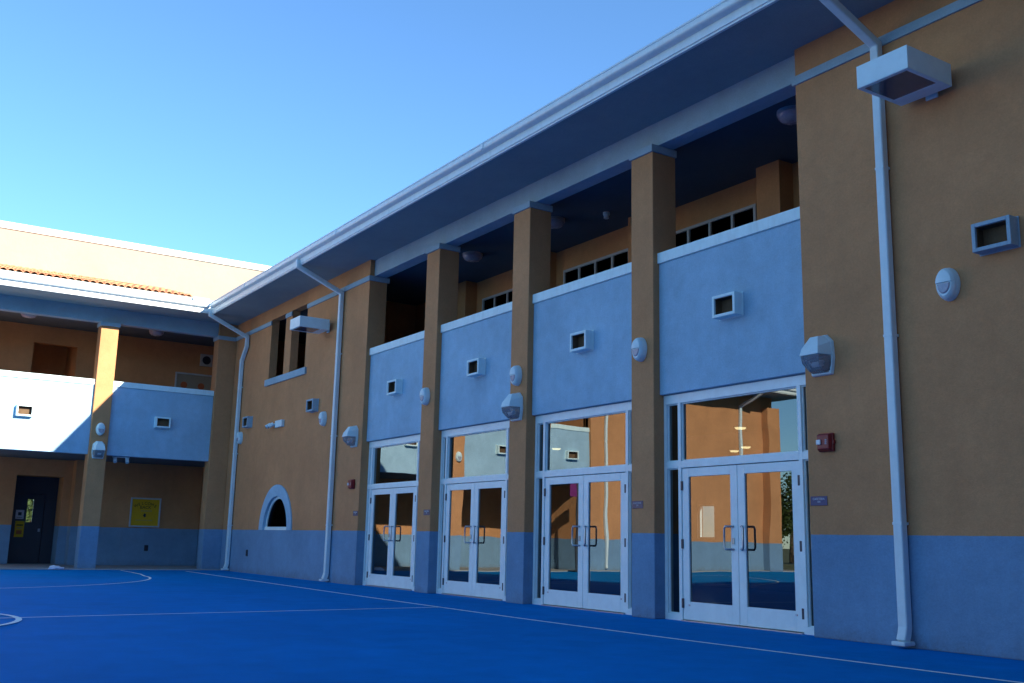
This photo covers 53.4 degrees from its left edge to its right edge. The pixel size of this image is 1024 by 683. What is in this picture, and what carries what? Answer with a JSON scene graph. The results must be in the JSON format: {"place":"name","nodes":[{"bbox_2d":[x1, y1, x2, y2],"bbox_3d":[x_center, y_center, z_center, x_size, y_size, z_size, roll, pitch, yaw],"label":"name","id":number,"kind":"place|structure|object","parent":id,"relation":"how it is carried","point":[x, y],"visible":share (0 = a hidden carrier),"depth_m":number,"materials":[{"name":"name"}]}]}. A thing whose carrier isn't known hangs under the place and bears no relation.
{"place":"outdoors","nodes":[
{"label":"outdoors","id":0,"kind":"place"},
{"bbox_2d":[0,563,220,569],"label":"pavement","id":1,"kind":"structure","parent":0,"point":[20,566],"depth_m":29.71,"materials":[{"name":"concrete"}]},
{"bbox_2d":[0,0,722,265],"label":"sky","id":2,"kind":"structure","parent":0,"point":[250,131],"materials":[{"name":"blue"}]},
{"bbox_2d":[0,570,1023,682],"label":"court","id":3,"kind":"object","parent":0,"point":[360,639],"visible":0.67,"depth_m":10.41,"materials":[{"name":"plastic"}]},
{"bbox_2d":[0,614,21,625],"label":"circle marking","id":4,"kind":"object","parent":3,"relation":"on","point":[17,618],"visible":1,"depth_m":11.86,"materials":[{"name":"paint"}]},
{"bbox_2d":[48,565,63,568],"bbox_3d":[-12.401,6.140,27.696,0.432,0.112,0.234,8,-13,-32],"label":"plastic bag","id":5,"kind":"object","parent":3,"relation":"on","point":[54,567],"visible":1,"depth_m":27.63,"materials":[{"name":"plastic"}]},
{"bbox_2d":[22,570,150,587],"bbox_3d":[-13.486,4.825,20.784,12.851,0.001,9.968,8,-13,-32],"label":"three point line marking","id":6,"kind":"object","parent":3,"relation":"on","point":[112,583],"visible":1,"depth_m":21.93,"materials":[{"name":"paint"}]},
{"bbox_2d":[12,607,427,617],"bbox_3d":[-4.203,3.590,13.451,7.808,0.001,0.113,10,-14,-37],"label":"halfway line marking","id":7,"kind":"object","parent":3,"relation":"on","point":[220,612],"visible":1,"depth_m":13.66,"materials":[{"name":"paint"}]},
{"bbox_2d":[187,571,1023,682],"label":"sideline marking","id":8,"kind":"object","parent":3,"relation":"on","point":[670,638],"visible":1,"depth_m":11.10,"materials":[{"name":"paint"}]},
{"label":"ground","id":9,"kind":"structure","parent":0,"visible":0},
{"bbox_2d":[26,499,33,521],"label":"broadleaf tree","id":10,"kind":"object","parent":9,"relation":"on","point":[29,510],"visible":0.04,"depth_m":56.61,"materials":[{"name":"green plant"}]},
{"bbox_2d":[0,220,271,568],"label":"school wing","id":11,"kind":"structure","parent":9,"relation":"on","point":[84,352],"depth_m":31.13,"materials":[{"name":"orange paint"}]},
{"bbox_2d":[15,404,33,416],"bbox_3d":[-13.491,1.911,28.184,0.454,0.334,0.159,8,-13,-32],"label":"boxed vent","id":12,"kind":"object","parent":11,"relation":"attached to","point":[21,410],"visible":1,"depth_m":28.20,"materials":[{"name":"white metal"}]},
{"bbox_2d":[21,313,36,317],"bbox_3d":[-13.908,-0.760,29.303,0.440,0.164,0.440,8,-13,-32],"label":"ceiling lamp","id":13,"kind":"object","parent":11,"relation":"attached to","point":[28,316],"visible":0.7,"depth_m":29.18,"materials":[{"name":"white glass"}]},
{"bbox_2d":[7,476,58,563],"bbox_3d":[-15.053,5.589,31.899,1.340,2.672,0.140,8,-13,-32],"label":"recessed door","id":14,"kind":"structure","parent":11,"relation":"in","point":[35,546],"depth_m":31.92,"materials":[{"name":"blue paint"}]},
{"bbox_2d":[14,521,24,536],"bbox_3d":[-15.314,5.826,31.635,0.260,0.490,0.006,8,-13,-32],"label":"door poster","id":15,"kind":"object","parent":14,"relation":"attached to","point":[19,529],"depth_m":31.63,"materials":[{"name":"yellow paper"}]},
{"bbox_2d":[15,510,23,518],"bbox_3d":[-15.329,5.385,31.705,0.240,0.280,0.006,8,-13,-32],"label":"door notice","id":16,"kind":"object","parent":14,"relation":"attached to","point":[19,514],"depth_m":31.70,"materials":[{"name":"white paper"}]},
{"bbox_2d":[91,441,104,458],"bbox_3d":[-11.735,3.074,28.947,0.366,0.498,0.267,8,-13,-32],"label":"wall pack light","id":17,"kind":"object","parent":11,"relation":"attached to","point":[98,450],"visible":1,"depth_m":28.89,"materials":[{"name":"plastic"}]},
{"bbox_2d":[96,423,104,434],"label":"oval wall light","id":18,"kind":"object","parent":11,"relation":"attached to","point":[100,428],"visible":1,"depth_m":29.06,"materials":[{"name":"plastic"}]},
{"bbox_2d":[112,456,129,463],"bbox_3d":[-11.392,3.455,29.669,0.480,0.198,0.169,8,-13,-32],"label":"twin spotlight","id":19,"kind":"object","parent":11,"relation":"attached to","point":[116,457],"visible":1,"depth_m":29.66,"materials":[{"name":"metal"}]},
{"bbox_2d":[128,497,161,527],"bbox_3d":[-11.712,5.460,32.505,0.940,0.920,0.049,8,-13,-32],"label":"notice board","id":20,"kind":"object","parent":11,"relation":"attached to","point":[144,512],"visible":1,"depth_m":32.51,"materials":[{"name":"paper"}]},
{"bbox_2d":[149,330,163,335],"bbox_3d":[-11.015,-0.255,31.546,0.440,0.164,0.440,8,-13,-32],"label":"ceiling lamp","id":21,"kind":"object","parent":11,"relation":"attached to","point":[156,333],"visible":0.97,"depth_m":31.40,"materials":[{"name":"white glass"}]},
{"bbox_2d":[154,417,170,428],"bbox_3d":[-10.359,2.405,30.187,0.454,0.334,0.159,8,-13,-32],"label":"boxed vent","id":22,"kind":"object","parent":11,"relation":"attached to","point":[163,422],"visible":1,"depth_m":30.20,"materials":[{"name":"metal"}]},
{"bbox_2d":[174,372,211,390],"bbox_3d":[-10.460,1.553,33.436,1.240,1.000,0.059,8,-13,-32],"label":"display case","id":23,"kind":"object","parent":11,"relation":"attached to","point":[193,381],"visible":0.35,"depth_m":33.47,"materials":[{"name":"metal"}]},
{"bbox_2d":[200,354,212,366],"bbox_3d":[-10.147,0.632,33.796,0.400,0.400,0.087,8,-13,-32],"label":"wall speaker","id":24,"kind":"object","parent":11,"relation":"attached to","point":[206,360],"depth_m":33.76,"materials":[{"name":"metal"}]},
{"bbox_2d":[208,0,1023,660],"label":"school building","id":25,"kind":"structure","parent":9,"relation":"on","point":[844,212],"depth_m":14.67,"materials":[{"name":"orange paint"}]},
{"bbox_2d":[236,432,242,443],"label":"oval wall light","id":26,"kind":"object","parent":25,"relation":"attached to","point":[239,437],"visible":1,"depth_m":30.14,"materials":[{"name":"plastic"}]},
{"bbox_2d":[242,416,252,428],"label":"boxed vent","id":27,"kind":"object","parent":25,"relation":"attached to","point":[247,421],"visible":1,"depth_m":29.60,"materials":[{"name":"metal"}]},
{"bbox_2d":[265,419,284,428],"bbox_3d":[-6.475,2.255,27.715,0.254,0.207,0.882,8,-13,-32],"label":"emergency light","id":28,"kind":"object","parent":25,"relation":"attached to","point":[278,423],"visible":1,"depth_m":27.66,"materials":[{"name":"plastic"}]},
{"bbox_2d":[290,315,329,333],"bbox_3d":[-4.993,-0.407,25.416,0.899,0.265,0.650,8,-13,-32],"label":"box floodlight","id":29,"kind":"object","parent":25,"relation":"attached to","point":[300,323],"visible":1,"depth_m":25.19,"materials":[{"name":"metal"}]},
{"bbox_2d":[306,398,318,412],"bbox_3d":[-5.051,1.618,25.728,0.159,0.334,0.454,8,-13,-32],"label":"boxed vent","id":30,"kind":"object","parent":25,"relation":"attached to","point":[312,404],"visible":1,"depth_m":25.60,"materials":[{"name":"metal"}]},
{"bbox_2d":[319,411,326,425],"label":"oval wall light","id":31,"kind":"object","parent":25,"relation":"attached to","point":[322,418],"visible":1,"depth_m":25.04,"materials":[{"name":"plastic"}]},
{"bbox_2d":[342,425,357,447],"bbox_3d":[-3.738,2.178,23.450,0.267,0.498,0.366,8,-13,-32],"label":"wall pack light","id":32,"kind":"object","parent":25,"relation":"attached to","point":[350,436],"visible":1,"depth_m":23.35,"materials":[{"name":"plastic"}]},
{"bbox_2d":[347,479,354,488],"bbox_3d":[-3.678,3.256,23.250,0.114,0.220,0.235,8,-13,-32],"label":"fire alarm","id":33,"kind":"object","parent":25,"relation":"attached to","point":[351,483],"visible":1,"depth_m":23.19,"materials":[{"name":"red plastic"}]},
{"bbox_2d":[366,488,392,586],"bbox_3d":[-2.926,4.274,22.265,0.167,2.083,1.085,8,-13,-32],"label":"door leaf","id":34,"kind":"structure","parent":25,"relation":"in","point":[381,500],"depth_m":22.31,"materials":[{"name":"white metal"}]},
{"bbox_2d":[387,379,402,395],"bbox_3d":[-2.565,1.002,22.210,0.159,0.334,0.454,8,-13,-32],"label":"boxed vent","id":35,"kind":"object","parent":25,"relation":"attached to","point":[394,387],"visible":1,"depth_m":22.11,"materials":[{"name":"metal"}]},
{"bbox_2d":[389,487,415,589],"bbox_3d":[-2.326,4.111,21.367,0.167,2.083,1.085,8,-13,-32],"label":"door leaf","id":36,"kind":"structure","parent":25,"relation":"in","point":[404,499],"depth_m":21.43,"materials":[{"name":"white metal"}]},
{"bbox_2d":[420,387,429,404],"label":"oval wall light","id":37,"kind":"object","parent":25,"relation":"attached to","point":[424,396],"visible":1,"depth_m":20.71,"materials":[{"name":"plastic"}]},
{"bbox_2d":[423,509,429,514],"bbox_3d":[-1.697,3.395,20.227,0.009,0.110,0.250,8,-13,-32],"label":"room plaque","id":38,"kind":"object","parent":25,"relation":"attached to","point":[426,512],"visible":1,"depth_m":20.21,"materials":[{"name":"plastic"}]},
{"bbox_2d":[442,483,474,595],"bbox_3d":[-1.054,3.765,19.463,0.167,2.083,1.085,8,-13,-32],"label":"door leaf","id":39,"kind":"structure","parent":25,"relation":"in","point":[460,498],"depth_m":19.50,"materials":[{"name":"white metal"}]},
{"bbox_2d":[463,251,482,261],"bbox_3d":[-0.866,-1.841,22.316,0.440,0.164,0.440,8,-13,-32],"label":"ceiling lamp","id":40,"kind":"object","parent":25,"relation":"attached to","point":[472,256],"visible":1,"depth_m":22.17,"materials":[{"name":"white glass"}]},
{"bbox_2d":[466,358,485,377],"bbox_3d":[-0.687,0.497,19.397,0.159,0.334,0.454,8,-13,-32],"label":"boxed vent","id":41,"kind":"object","parent":25,"relation":"attached to","point":[476,367],"visible":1,"depth_m":19.32,"materials":[{"name":"metal"}]},
{"bbox_2d":[472,481,504,598],"bbox_3d":[-0.454,3.602,18.564,0.167,2.083,1.085,8,-13,-32],"label":"door leaf","id":42,"kind":"structure","parent":25,"relation":"in","point":[489,506],"depth_m":18.62,"materials":[{"name":"white metal"}]},
{"bbox_2d":[482,288,512,310],"bbox_3d":[-0.099,-0.358,23.411,0.080,1.680,2.200,8,-13,-32],"label":"window frame","id":43,"kind":"structure","parent":25,"relation":"in","point":[504,297],"depth_m":23.92,"materials":[{"name":"white metal"}]},
{"bbox_2d":[501,392,522,421],"bbox_3d":[-0.014,1.137,17.881,0.267,0.498,0.366,8,-13,-32],"label":"wall pack light","id":44,"kind":"object","parent":25,"relation":"attached to","point":[512,407],"visible":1,"depth_m":17.79,"materials":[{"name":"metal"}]},
{"bbox_2d":[509,365,521,385],"bbox_3d":[0.051,0.600,18.022,0.141,0.370,0.250,8,-13,-32],"label":"oval wall light","id":45,"kind":"object","parent":25,"relation":"attached to","point":[515,374],"visible":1,"depth_m":17.95,"materials":[{"name":"plastic"}]},
{"bbox_2d":[551,216,564,228],"bbox_3d":[0.810,-2.296,19.808,0.440,0.164,0.440,8,-13,-32],"label":"ceiling lamp","id":46,"kind":"object","parent":25,"relation":"attached to","point":[557,222],"visible":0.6,"depth_m":19.66,"materials":[{"name":"white glass"}]},
{"bbox_2d":[542,475,583,607],"bbox_3d":[0.802,3.261,16.683,0.167,2.083,1.085,8,-13,-32],"label":"door leaf","id":47,"kind":"structure","parent":25,"relation":"in","point":[564,496],"depth_m":16.71,"materials":[{"name":"white metal"}]},
{"bbox_2d":[570,330,593,353],"bbox_3d":[1.137,0.002,16.667,0.159,0.334,0.454,8,-13,-32],"label":"boxed vent","id":48,"kind":"object","parent":25,"relation":"attached to","point":[582,341],"visible":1,"depth_m":16.62,"materials":[{"name":"white metal"}]},
{"bbox_2d":[563,248,627,283],"bbox_3d":[1.713,-0.850,20.697,0.080,1.680,2.200,8,-13,-32],"label":"window frame","id":49,"kind":"structure","parent":25,"relation":"in","point":[619,258],"depth_m":20.79,"materials":[{"name":"white metal"}]},
{"bbox_2d":[583,472,625,612],"bbox_3d":[1.403,3.098,15.785,0.167,2.083,1.085,8,-13,-32],"label":"door leaf","id":50,"kind":"structure","parent":25,"relation":"in","point":[604,509],"depth_m":15.83,"materials":[{"name":"white metal"}]},
{"bbox_2d":[603,211,609,218],"bbox_3d":[1.791,-2.392,19.326,0.130,0.119,0.130,8,-13,-32],"label":"security camera","id":51,"kind":"object","parent":25,"relation":"attached to","point":[606,214],"visible":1,"depth_m":19.28,"materials":[{"name":"plastic"}]},
{"bbox_2d":[632,501,642,508],"bbox_3d":[1.841,2.394,14.939,0.009,0.110,0.250,8,-13,-32],"label":"room plaque","id":52,"kind":"object","parent":25,"relation":"attached to","point":[637,504],"visible":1,"depth_m":14.94,"materials":[{"name":"plastic"}]},
{"bbox_2d":[631,337,646,361],"bbox_3d":[1.891,0.115,15.265,0.141,0.370,0.250,8,-13,-32],"label":"oval wall light","id":53,"kind":"object","parent":25,"relation":"attached to","point":[639,348],"visible":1,"depth_m":15.20,"materials":[{"name":"plastic"}]},
{"bbox_2d":[681,465,739,624],"bbox_3d":[2.664,2.755,13.896,0.167,2.083,1.085,8,-13,-32],"label":"door leaf","id":54,"kind":"structure","parent":25,"relation":"in","point":[710,541],"depth_m":13.91,"materials":[{"name":"white metal"}]},
{"bbox_2d":[676,204,756,246],"bbox_3d":[3.526,-1.343,17.984,0.080,1.680,2.200,8,-13,-32],"label":"window frame","id":55,"kind":"structure","parent":25,"relation":"in","point":[748,214],"depth_m":17.97,"materials":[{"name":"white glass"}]},
{"bbox_2d":[712,291,743,320],"bbox_3d":[2.949,-0.491,13.954,0.159,0.334,0.454,8,-13,-32],"label":"boxed vent","id":56,"kind":"object","parent":25,"relation":"attached to","point":[728,305],"visible":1,"depth_m":13.96,"materials":[{"name":"white metal"}]},
{"bbox_2d":[737,461,803,631],"bbox_3d":[3.264,2.592,12.998,0.167,2.083,1.085,8,-13,-32],"label":"door leaf","id":57,"kind":"structure","parent":25,"relation":"in","point":[769,520],"depth_m":13.03,"materials":[{"name":"white metal"}]},
{"bbox_2d":[777,105,796,124],"bbox_3d":[4.037,-3.236,14.655,0.440,0.164,0.440,8,-13,-32],"label":"ceiling lamp","id":58,"kind":"object","parent":25,"relation":"attached to","point":[786,115],"visible":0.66,"depth_m":14.54,"materials":[{"name":"white glass"}]},
{"bbox_2d":[800,335,834,376],"bbox_3d":[3.682,0.157,12.343,0.267,0.498,0.366,8,-13,-32],"label":"wall pack light","id":59,"kind":"object","parent":25,"relation":"attached to","point":[817,354],"visible":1,"depth_m":12.26,"materials":[{"name":"plastic"}]},
{"bbox_2d":[810,496,827,505],"bbox_3d":[3.675,1.909,12.190,0.009,0.110,0.250,8,-13,-32],"label":"room plaque","id":60,"kind":"object","parent":25,"relation":"attached to","point":[818,500],"visible":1,"depth_m":12.19,"materials":[{"name":"plastic"}]},
{"bbox_2d":[816,433,835,451],"bbox_3d":[3.738,1.202,12.157,0.114,0.220,0.235,8,-13,-32],"label":"fire alarm","id":61,"kind":"object","parent":25,"relation":"attached to","point":[825,442],"visible":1,"depth_m":12.11,"materials":[{"name":"red plastic"}]},
{"bbox_2d":[856,45,951,105],"bbox_3d":[4.404,-2.936,11.343,0.899,0.265,0.650,8,-13,-32],"label":"box floodlight","id":62,"kind":"object","parent":25,"relation":"attached to","point":[904,75],"visible":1,"depth_m":11.16,"materials":[{"name":"metal"}]},
{"bbox_2d":[935,268,959,300],"bbox_3d":[4.708,-0.626,11.042,0.141,0.370,0.250,8,-13,-32],"label":"oval wall light","id":63,"kind":"object","parent":25,"relation":"attached to","point":[947,281],"visible":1,"depth_m":10.98,"materials":[{"name":"plastic"}]},
{"bbox_2d":[971,215,1020,256],"bbox_3d":[5.038,-1.109,10.621,0.159,0.334,0.454,8,-13,-32],"label":"boxed vent","id":64,"kind":"object","parent":25,"relation":"attached to","point":[996,235],"visible":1,"depth_m":10.62,"materials":[{"name":"white metal"}]}
]}

